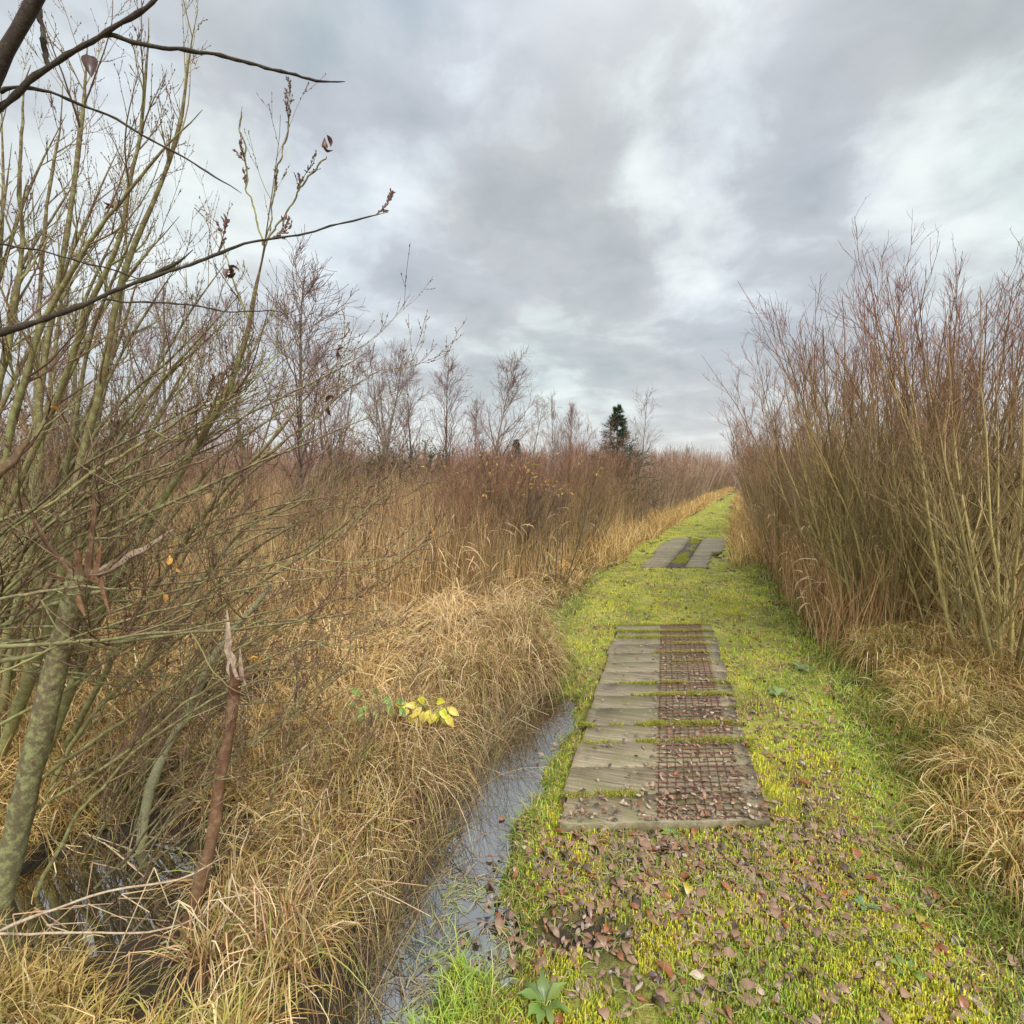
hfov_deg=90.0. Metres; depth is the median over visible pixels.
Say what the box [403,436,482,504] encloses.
bare shrub
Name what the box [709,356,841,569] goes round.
bare shrub
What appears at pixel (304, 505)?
bare shrub
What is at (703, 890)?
leaf litter
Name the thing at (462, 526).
bare shrub
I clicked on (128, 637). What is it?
willow bush
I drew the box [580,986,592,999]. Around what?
fallen leaf
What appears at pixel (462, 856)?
ditch stalks
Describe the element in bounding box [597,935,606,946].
fallen leaf
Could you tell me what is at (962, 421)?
bare shrub
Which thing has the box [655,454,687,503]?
bare shrub
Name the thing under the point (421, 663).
thin sapling
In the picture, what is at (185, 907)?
bent reeds
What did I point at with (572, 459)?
bare shrub
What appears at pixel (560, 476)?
bare shrub
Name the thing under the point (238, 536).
willow bush
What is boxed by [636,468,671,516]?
bare shrub
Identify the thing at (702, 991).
fallen leaf
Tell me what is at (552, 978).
fallen leaf
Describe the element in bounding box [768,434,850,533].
bare shrub
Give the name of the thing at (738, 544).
grass
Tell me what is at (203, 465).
bare shrub
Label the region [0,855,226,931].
fallen stick
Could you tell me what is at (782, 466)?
bare shrub
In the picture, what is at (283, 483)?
bare shrub
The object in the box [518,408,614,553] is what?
bare shrub
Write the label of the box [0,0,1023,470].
sky
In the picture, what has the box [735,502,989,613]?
bank reed leaves
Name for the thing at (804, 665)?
weed rosette
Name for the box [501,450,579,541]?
bare shrub
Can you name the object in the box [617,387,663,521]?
birch tree
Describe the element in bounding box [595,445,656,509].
bare shrub
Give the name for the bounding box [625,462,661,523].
bare shrub
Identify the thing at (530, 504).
leafy willow
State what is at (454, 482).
bare shrub
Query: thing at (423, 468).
bare shrub
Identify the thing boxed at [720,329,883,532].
bare shrub
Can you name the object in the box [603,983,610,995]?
fallen leaf
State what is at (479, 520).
bare shrub
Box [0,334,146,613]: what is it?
bare shrub
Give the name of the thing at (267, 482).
bare shrub
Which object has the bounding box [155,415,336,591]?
bare shrub
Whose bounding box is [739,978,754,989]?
fallen leaf
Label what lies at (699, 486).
bare shrub
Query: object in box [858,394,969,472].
bare shrub
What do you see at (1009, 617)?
bare shrub
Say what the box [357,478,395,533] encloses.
bare shrub
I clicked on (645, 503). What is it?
bare shrub
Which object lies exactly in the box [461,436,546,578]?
bare shrub
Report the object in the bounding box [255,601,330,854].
thin sapling
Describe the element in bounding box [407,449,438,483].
bare shrub
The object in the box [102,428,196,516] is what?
bare shrub
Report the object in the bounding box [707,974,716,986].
fallen leaf
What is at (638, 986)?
fallen leaf
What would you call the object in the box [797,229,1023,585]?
bare shrub
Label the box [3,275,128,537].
birch tree
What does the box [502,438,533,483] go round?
spruce tree
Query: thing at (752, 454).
bare shrub
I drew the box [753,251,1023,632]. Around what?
bare shrub
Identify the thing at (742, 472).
bare shrub
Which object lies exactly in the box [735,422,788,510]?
bare shrub
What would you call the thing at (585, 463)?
bare shrub
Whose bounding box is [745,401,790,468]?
bare shrub
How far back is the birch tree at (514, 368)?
20.97 m
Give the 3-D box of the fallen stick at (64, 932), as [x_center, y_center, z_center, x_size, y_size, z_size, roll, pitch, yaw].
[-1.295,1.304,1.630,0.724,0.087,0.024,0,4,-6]
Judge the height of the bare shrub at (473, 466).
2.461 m
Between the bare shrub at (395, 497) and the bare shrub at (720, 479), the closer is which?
the bare shrub at (395, 497)
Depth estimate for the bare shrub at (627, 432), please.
11.38 m
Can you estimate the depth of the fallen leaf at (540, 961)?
1.70 m
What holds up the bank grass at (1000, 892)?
on the ground at (158, 944)
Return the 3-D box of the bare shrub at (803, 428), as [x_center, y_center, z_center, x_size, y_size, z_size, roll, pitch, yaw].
[4.960,-0.668,7.446,2.291,3.372,2.258,0,4,-2]
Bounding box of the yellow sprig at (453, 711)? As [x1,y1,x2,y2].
[395,697,458,752]
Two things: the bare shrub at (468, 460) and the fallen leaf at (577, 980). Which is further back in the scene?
the bare shrub at (468, 460)
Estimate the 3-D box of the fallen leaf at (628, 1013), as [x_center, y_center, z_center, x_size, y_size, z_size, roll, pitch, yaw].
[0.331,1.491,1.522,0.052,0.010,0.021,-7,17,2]
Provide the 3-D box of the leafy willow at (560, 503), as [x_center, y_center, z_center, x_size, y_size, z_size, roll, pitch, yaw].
[0.210,0.044,7.630,2.092,2.121,1.907,-1,4,-14]
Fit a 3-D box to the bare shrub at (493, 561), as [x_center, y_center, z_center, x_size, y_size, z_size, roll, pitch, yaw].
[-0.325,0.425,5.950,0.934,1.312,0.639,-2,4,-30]
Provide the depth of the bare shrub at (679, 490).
20.69 m
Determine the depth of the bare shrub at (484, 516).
7.01 m
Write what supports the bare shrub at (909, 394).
on the ground at (158, 944)
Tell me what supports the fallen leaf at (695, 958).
on the path
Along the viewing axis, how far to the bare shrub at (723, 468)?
50.53 m
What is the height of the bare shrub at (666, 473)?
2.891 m
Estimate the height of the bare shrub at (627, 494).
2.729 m
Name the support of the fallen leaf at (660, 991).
on the path
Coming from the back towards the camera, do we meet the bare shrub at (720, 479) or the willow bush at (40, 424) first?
the bare shrub at (720, 479)
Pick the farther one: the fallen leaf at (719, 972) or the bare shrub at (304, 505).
the bare shrub at (304, 505)
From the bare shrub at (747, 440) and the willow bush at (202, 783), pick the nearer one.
the willow bush at (202, 783)
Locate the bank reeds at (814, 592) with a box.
[735,497,1023,651]
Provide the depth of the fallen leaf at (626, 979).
1.61 m
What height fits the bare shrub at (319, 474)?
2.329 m
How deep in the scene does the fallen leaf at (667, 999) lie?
1.56 m
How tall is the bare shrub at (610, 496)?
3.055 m
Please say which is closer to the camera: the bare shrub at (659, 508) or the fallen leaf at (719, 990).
the fallen leaf at (719, 990)
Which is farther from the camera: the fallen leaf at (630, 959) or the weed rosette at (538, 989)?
the fallen leaf at (630, 959)
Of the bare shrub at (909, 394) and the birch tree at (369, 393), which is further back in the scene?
the birch tree at (369, 393)
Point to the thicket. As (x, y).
(691, 458)
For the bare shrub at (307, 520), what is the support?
on the ground at (158, 944)
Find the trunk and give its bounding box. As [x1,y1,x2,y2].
[0,435,177,909]
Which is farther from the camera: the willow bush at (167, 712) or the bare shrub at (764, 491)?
the bare shrub at (764, 491)
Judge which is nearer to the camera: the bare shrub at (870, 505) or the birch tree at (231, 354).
the bare shrub at (870, 505)
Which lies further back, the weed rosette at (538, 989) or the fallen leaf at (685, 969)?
the fallen leaf at (685, 969)
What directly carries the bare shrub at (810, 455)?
on the ground at (158, 944)
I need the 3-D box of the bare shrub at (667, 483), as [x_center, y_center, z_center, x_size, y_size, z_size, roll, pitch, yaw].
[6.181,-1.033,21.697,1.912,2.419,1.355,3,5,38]
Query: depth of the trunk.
1.97 m
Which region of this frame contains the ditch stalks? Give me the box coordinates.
[316,662,592,1023]
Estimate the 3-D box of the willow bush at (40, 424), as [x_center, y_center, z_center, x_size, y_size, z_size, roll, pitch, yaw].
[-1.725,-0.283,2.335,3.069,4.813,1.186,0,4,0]
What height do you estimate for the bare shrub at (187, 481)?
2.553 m
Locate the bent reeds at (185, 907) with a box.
[0,576,573,997]
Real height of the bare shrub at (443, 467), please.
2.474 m
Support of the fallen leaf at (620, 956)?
on the path
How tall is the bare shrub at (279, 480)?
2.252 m
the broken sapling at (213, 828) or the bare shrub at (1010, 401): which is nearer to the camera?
the broken sapling at (213, 828)
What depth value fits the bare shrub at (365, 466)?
11.92 m
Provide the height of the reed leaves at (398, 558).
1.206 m
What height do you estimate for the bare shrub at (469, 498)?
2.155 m
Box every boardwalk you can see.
[555,622,769,833]
[640,538,726,568]
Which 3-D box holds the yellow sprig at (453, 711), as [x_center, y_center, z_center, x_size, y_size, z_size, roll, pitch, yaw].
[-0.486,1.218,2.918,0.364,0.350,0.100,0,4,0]
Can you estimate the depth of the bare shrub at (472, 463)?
15.80 m
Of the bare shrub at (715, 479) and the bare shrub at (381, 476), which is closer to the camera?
the bare shrub at (381, 476)
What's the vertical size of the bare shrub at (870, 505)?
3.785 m
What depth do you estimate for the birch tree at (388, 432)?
19.76 m
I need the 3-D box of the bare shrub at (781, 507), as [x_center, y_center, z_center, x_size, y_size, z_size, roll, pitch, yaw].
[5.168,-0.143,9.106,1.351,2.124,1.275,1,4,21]
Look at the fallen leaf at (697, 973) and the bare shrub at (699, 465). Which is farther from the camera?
the bare shrub at (699, 465)
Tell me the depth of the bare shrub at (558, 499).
8.61 m
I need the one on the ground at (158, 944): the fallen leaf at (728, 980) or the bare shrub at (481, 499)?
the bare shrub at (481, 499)
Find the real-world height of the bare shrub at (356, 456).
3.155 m
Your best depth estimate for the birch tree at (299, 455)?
7.46 m
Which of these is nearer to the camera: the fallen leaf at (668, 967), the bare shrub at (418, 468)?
the fallen leaf at (668, 967)
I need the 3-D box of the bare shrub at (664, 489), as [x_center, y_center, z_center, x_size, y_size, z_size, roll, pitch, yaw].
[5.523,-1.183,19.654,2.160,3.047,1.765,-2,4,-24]
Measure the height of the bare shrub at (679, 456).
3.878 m
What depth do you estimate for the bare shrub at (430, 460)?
19.56 m
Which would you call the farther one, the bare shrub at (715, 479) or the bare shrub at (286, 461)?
the bare shrub at (715, 479)
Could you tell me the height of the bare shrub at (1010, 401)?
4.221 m
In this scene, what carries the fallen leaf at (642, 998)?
on the path
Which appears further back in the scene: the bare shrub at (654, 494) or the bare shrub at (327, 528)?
the bare shrub at (654, 494)
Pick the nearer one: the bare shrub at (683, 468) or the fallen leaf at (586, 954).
the fallen leaf at (586, 954)
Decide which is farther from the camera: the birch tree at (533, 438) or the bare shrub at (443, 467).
the birch tree at (533, 438)
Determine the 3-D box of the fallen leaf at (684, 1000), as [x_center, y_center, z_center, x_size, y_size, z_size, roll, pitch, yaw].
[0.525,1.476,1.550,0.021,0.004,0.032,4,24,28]
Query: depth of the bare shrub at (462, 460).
18.19 m
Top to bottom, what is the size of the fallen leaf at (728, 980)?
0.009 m
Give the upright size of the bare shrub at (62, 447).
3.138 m
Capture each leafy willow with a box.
[420,439,585,586]
[424,444,543,532]
[465,442,605,587]
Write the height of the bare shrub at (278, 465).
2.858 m
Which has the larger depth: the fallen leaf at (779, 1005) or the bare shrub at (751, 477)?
the bare shrub at (751, 477)
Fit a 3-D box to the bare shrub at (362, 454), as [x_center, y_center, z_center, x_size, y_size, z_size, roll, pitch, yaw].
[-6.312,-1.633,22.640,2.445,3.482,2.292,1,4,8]
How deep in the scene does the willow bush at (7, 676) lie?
2.97 m
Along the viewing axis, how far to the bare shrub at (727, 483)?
57.26 m
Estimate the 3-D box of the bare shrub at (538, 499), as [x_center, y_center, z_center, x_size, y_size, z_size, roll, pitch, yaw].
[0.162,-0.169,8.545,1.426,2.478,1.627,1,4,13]
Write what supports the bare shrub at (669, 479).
on the ground at (158, 944)
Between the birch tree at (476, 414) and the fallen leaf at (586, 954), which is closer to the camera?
the fallen leaf at (586, 954)
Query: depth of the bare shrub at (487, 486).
7.35 m
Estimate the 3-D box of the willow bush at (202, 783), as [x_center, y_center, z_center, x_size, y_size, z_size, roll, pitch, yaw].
[-1.015,1.165,2.356,1.776,2.076,1.631,3,5,37]
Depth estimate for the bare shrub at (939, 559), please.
4.43 m
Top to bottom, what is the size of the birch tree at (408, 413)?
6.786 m
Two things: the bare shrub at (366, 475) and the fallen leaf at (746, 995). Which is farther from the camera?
the bare shrub at (366, 475)
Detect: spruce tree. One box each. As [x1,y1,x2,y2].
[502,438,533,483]
[584,405,667,508]
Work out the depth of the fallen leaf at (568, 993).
1.57 m
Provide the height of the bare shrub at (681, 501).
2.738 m
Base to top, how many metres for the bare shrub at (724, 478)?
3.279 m
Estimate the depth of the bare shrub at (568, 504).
9.29 m
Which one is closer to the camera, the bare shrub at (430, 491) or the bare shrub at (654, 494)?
the bare shrub at (430, 491)
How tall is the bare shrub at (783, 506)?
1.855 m
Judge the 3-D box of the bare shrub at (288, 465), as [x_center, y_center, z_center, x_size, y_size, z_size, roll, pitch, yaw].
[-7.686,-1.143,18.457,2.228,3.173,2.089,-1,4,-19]
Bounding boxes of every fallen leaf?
[507,957,517,970]
[510,978,519,984]
[532,956,552,971]
[534,948,544,955]
[550,975,556,981]
[562,990,574,995]
[571,951,579,960]
[575,977,582,993]
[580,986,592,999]
[581,980,590,989]
[582,937,590,943]
[584,952,592,959]
[593,940,605,947]
[594,955,598,965]
[594,982,601,993]
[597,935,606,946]
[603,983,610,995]
[616,951,623,960]
[616,1009,631,1017]
[622,943,630,955]
[622,1002,629,1011]
[623,977,630,985]
[626,956,634,963]
[626,982,630,994]
[634,982,642,990]
[636,996,646,1001]
[648,971,656,977]
[652,995,663,1011]
[653,993,671,1001]
[655,961,673,978]
[655,987,665,1000]
[656,975,661,984]
[670,974,675,985]
[678,962,687,971]
[682,994,688,1005]
[689,969,704,979]
[689,996,698,1002]
[693,956,700,964]
[695,988,705,998]
[698,983,704,989]
[701,998,709,1005]
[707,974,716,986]
[712,969,721,976]
[715,988,736,998]
[723,977,730,985]
[735,992,757,1005]
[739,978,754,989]
[755,983,764,994]
[775,992,779,1001]
[777,1002,785,1013]
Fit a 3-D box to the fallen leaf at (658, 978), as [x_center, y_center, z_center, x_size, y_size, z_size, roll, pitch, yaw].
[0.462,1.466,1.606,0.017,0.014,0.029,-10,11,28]
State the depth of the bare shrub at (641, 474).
18.27 m
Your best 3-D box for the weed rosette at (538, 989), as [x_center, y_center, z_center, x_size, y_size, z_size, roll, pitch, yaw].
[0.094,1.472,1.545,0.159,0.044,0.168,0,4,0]
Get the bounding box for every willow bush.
[0,0,256,737]
[0,0,466,897]
[0,244,479,735]
[2,52,395,701]
[22,546,419,914]
[44,459,421,834]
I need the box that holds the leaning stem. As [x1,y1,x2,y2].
[136,585,272,851]
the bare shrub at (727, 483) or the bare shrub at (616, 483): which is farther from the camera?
the bare shrub at (727, 483)
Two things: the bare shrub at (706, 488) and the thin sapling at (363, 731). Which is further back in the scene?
the bare shrub at (706, 488)
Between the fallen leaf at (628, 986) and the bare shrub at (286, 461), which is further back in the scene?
the bare shrub at (286, 461)
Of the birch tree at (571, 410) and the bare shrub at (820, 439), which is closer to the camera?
the bare shrub at (820, 439)
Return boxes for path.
[451,493,1023,1023]
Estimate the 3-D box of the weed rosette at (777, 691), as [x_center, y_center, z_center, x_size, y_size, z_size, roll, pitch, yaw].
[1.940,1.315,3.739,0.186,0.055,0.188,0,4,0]
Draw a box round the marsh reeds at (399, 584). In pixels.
[94,467,656,638]
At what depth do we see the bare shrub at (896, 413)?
7.33 m
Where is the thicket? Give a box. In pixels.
[0,442,1022,503]
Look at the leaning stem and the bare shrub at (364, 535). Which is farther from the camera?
the bare shrub at (364, 535)
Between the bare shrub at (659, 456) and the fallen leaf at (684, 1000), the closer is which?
the fallen leaf at (684, 1000)
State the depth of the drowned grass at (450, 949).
1.87 m
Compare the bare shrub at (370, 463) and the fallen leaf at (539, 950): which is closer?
the fallen leaf at (539, 950)
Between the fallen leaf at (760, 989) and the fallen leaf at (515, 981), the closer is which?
the fallen leaf at (760, 989)
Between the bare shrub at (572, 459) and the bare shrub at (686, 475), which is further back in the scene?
the bare shrub at (686, 475)
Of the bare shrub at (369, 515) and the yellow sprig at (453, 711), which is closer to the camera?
the yellow sprig at (453, 711)
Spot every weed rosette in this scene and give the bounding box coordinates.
[517,969,569,1023]
[661,827,680,838]
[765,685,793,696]
[790,661,817,671]
[852,893,882,910]
[887,952,929,984]
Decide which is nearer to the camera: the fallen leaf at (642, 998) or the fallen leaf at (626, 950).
the fallen leaf at (642, 998)
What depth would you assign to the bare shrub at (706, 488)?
39.51 m
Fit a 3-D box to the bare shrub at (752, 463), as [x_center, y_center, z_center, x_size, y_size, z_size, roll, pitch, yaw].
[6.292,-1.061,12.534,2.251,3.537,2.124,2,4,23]
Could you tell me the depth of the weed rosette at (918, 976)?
1.66 m
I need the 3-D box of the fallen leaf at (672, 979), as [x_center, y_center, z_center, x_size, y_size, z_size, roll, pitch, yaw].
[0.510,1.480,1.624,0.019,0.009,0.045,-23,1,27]
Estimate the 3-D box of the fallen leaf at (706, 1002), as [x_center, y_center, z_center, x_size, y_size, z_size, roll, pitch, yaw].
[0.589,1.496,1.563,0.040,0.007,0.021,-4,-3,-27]
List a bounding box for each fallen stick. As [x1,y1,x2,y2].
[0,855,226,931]
[0,896,225,935]
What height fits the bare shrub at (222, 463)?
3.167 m
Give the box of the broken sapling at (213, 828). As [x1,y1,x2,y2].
[180,611,246,938]
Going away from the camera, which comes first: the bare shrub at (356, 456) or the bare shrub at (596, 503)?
the bare shrub at (596, 503)
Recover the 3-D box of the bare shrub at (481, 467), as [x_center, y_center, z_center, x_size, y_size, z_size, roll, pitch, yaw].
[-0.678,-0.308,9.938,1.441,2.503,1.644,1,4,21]
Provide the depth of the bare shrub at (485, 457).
20.71 m
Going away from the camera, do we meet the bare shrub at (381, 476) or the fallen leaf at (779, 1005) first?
the fallen leaf at (779, 1005)
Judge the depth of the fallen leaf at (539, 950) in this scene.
1.78 m
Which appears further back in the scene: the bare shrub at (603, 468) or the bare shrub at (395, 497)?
the bare shrub at (603, 468)
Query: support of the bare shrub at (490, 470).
on the ground at (158, 944)
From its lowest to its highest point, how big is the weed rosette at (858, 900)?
0.028 m
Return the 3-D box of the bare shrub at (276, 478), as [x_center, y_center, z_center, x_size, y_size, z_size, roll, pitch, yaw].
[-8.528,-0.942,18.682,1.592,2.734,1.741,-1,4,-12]
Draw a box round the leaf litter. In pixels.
[459,558,1023,1023]
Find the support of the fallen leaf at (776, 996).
on the path
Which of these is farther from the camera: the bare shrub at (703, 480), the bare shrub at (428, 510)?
the bare shrub at (703, 480)
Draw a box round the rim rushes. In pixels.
[243,610,609,1023]
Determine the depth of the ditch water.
2.13 m
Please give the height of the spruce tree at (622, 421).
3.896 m
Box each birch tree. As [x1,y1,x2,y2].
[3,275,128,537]
[64,278,253,509]
[167,288,293,540]
[225,224,370,551]
[262,339,418,522]
[316,336,425,504]
[345,390,412,478]
[380,357,432,482]
[416,346,473,461]
[453,397,502,465]
[465,345,541,465]
[503,394,556,467]
[524,390,571,502]
[544,400,583,477]
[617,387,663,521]
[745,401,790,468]
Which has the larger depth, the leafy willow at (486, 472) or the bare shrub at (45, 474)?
the leafy willow at (486, 472)
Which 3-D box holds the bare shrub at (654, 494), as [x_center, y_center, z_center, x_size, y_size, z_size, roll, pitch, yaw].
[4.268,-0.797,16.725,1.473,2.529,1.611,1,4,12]
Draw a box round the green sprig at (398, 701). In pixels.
[348,688,405,728]
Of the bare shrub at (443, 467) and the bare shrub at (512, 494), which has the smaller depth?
the bare shrub at (512, 494)
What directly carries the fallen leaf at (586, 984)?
on the fallen leaf at (582, 995)
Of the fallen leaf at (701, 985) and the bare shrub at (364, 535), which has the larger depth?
the bare shrub at (364, 535)
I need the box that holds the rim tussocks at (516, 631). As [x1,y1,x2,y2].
[99,585,597,1023]
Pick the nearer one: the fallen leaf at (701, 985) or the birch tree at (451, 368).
the fallen leaf at (701, 985)
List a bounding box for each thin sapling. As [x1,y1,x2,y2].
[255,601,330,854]
[315,684,385,810]
[387,638,435,699]
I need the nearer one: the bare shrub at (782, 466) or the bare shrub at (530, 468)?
the bare shrub at (782, 466)
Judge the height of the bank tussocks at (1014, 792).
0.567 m
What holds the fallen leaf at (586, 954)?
on the path
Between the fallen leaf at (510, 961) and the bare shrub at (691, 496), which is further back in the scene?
the bare shrub at (691, 496)
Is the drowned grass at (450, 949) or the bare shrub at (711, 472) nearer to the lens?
the drowned grass at (450, 949)
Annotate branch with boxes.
[0,0,395,336]
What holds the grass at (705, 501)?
on the ground at (158, 944)
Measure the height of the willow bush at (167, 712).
2.283 m
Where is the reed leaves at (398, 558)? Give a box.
[148,495,613,629]
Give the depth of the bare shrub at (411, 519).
7.26 m
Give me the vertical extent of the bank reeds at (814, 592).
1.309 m
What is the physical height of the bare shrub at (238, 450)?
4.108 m
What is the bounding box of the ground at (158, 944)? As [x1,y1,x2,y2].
[0,490,1023,1023]
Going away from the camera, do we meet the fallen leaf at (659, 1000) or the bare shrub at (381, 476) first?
the fallen leaf at (659, 1000)
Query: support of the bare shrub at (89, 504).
on the ground at (158, 944)
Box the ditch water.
[0,688,576,1023]
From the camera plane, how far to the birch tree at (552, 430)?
16.23 m
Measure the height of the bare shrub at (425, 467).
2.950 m
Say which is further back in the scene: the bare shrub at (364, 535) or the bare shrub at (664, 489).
the bare shrub at (664, 489)
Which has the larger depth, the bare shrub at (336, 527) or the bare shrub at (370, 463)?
the bare shrub at (370, 463)
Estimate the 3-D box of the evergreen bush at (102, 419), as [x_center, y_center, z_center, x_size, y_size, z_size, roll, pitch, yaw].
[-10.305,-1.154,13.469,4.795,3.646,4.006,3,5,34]
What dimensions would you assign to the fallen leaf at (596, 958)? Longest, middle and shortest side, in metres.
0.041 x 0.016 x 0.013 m
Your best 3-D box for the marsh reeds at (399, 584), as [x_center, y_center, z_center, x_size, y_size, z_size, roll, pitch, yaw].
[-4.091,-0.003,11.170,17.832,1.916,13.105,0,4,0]
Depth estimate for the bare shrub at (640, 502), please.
14.90 m
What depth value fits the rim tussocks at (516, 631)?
2.33 m
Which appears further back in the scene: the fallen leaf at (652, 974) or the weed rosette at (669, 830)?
the weed rosette at (669, 830)
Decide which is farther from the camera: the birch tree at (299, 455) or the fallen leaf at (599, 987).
the birch tree at (299, 455)
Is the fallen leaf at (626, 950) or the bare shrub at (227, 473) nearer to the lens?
the fallen leaf at (626, 950)
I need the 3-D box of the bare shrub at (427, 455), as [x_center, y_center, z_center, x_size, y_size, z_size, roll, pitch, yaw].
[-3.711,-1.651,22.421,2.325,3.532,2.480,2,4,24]
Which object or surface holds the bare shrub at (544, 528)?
on the ground at (158, 944)
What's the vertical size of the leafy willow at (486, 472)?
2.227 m
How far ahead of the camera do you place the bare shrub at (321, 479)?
8.51 m
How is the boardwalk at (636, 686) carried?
on the path
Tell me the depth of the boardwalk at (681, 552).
10.74 m
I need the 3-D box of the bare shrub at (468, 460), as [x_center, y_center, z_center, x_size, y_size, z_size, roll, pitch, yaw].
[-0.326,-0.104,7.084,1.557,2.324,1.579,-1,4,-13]
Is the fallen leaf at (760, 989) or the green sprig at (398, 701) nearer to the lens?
the fallen leaf at (760, 989)
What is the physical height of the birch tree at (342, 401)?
4.456 m
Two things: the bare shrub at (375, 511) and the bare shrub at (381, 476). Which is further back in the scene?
the bare shrub at (381, 476)
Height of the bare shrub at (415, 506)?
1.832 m
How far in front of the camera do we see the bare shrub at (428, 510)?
8.40 m
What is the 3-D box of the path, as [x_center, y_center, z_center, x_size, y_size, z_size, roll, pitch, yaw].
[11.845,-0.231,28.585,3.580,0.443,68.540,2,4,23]
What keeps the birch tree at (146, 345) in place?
on the ground at (158, 944)
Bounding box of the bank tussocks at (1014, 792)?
[774,562,1023,936]
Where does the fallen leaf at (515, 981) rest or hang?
on the path
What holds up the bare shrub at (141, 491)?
on the ground at (158, 944)
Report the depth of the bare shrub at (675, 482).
23.32 m
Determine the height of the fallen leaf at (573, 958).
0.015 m
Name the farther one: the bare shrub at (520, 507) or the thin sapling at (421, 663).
the bare shrub at (520, 507)
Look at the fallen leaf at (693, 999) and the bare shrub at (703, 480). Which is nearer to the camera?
the fallen leaf at (693, 999)
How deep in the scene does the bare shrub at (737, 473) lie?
23.66 m
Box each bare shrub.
[0,239,137,634]
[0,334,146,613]
[0,374,183,575]
[44,443,109,545]
[52,399,212,611]
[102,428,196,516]
[143,453,208,513]
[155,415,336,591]
[159,384,302,587]
[160,441,231,495]
[195,434,248,491]
[207,437,257,474]
[207,452,267,506]
[216,438,297,523]
[227,443,292,513]
[255,442,311,498]
[258,463,356,598]
[260,451,297,498]
[260,461,297,505]
[267,437,323,493]
[267,439,365,533]
[268,480,335,539]
[272,442,310,491]
[278,476,342,573]
[283,473,362,539]
[296,451,343,504]
[305,473,406,597]
[307,431,397,509]
[332,488,396,553]
[333,474,412,575]
[334,443,382,485]
[337,468,407,565]
[338,438,410,519]
[339,438,396,500]
[339,439,395,478]
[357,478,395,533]
[368,467,426,534]
[368,476,447,584]
[388,470,450,565]
[393,423,472,522]
[397,438,448,479]
[397,473,494,595]
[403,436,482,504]
[404,465,461,524]
[407,443,441,497]
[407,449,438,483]
[412,487,457,552]
[420,444,467,501]
[421,439,515,578]
[434,441,514,499]
[435,417,538,577]
[436,418,540,583]
[438,437,513,501]
[440,481,510,576]
[440,494,517,602]
[442,472,510,521]
[444,436,525,522]
[447,448,532,564]
[449,479,521,572]
[452,446,490,484]
[452,452,500,482]
[458,444,510,471]
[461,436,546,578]
[462,459,545,564]
[470,427,566,568]
[480,427,563,556]
[484,469,548,563]
[496,447,567,499]
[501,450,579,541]
[502,441,591,565]
[516,428,618,561]
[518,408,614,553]
[521,446,580,540]
[531,431,591,527]
[542,416,613,527]
[543,444,598,494]
[547,442,613,549]
[551,415,637,545]
[556,413,647,534]
[577,437,628,514]
[582,440,633,533]
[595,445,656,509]
[603,444,659,526]
[603,449,653,529]
[611,454,661,523]
[620,455,653,503]
[624,452,665,518]
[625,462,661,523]
[630,445,689,517]
[634,446,671,488]
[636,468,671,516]
[646,449,679,500]
[648,452,692,512]
[649,460,678,503]
[650,442,695,479]
[651,467,678,515]
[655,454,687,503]
[656,461,687,508]
[657,454,695,508]
[659,450,701,503]
[664,450,698,502]
[675,451,711,499]
[675,457,708,481]
[680,457,705,503]
[681,453,712,497]
[693,462,715,492]
[698,458,720,493]
[701,266,1023,596]
[705,461,731,491]
[708,457,731,486]
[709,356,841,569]
[709,464,721,491]
[715,461,732,487]
[718,467,730,488]
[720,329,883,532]
[720,400,805,518]
[722,399,823,519]
[723,399,825,514]
[728,409,807,505]
[728,452,749,495]
[732,433,783,517]
[734,431,789,528]
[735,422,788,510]
[737,197,1023,638]
[746,402,843,539]
[752,360,967,567]
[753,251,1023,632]
[758,459,802,556]
[761,416,856,564]
[763,461,849,553]
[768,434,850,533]
[776,403,913,574]
[778,381,869,480]
[791,251,1023,641]
[793,309,1023,522]
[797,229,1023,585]
[798,229,1023,593]
[800,324,1007,559]
[825,209,1023,693]
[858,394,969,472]
[890,376,1021,532]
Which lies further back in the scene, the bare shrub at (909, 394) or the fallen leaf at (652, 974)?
the bare shrub at (909, 394)
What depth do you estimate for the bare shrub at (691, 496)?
26.72 m
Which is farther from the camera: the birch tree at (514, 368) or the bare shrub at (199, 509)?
the birch tree at (514, 368)
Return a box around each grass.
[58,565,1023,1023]
[385,861,522,1023]
[558,486,736,567]
[717,489,789,566]
[744,511,1023,977]
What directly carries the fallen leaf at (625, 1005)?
on the path
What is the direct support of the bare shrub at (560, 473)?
on the ground at (158, 944)

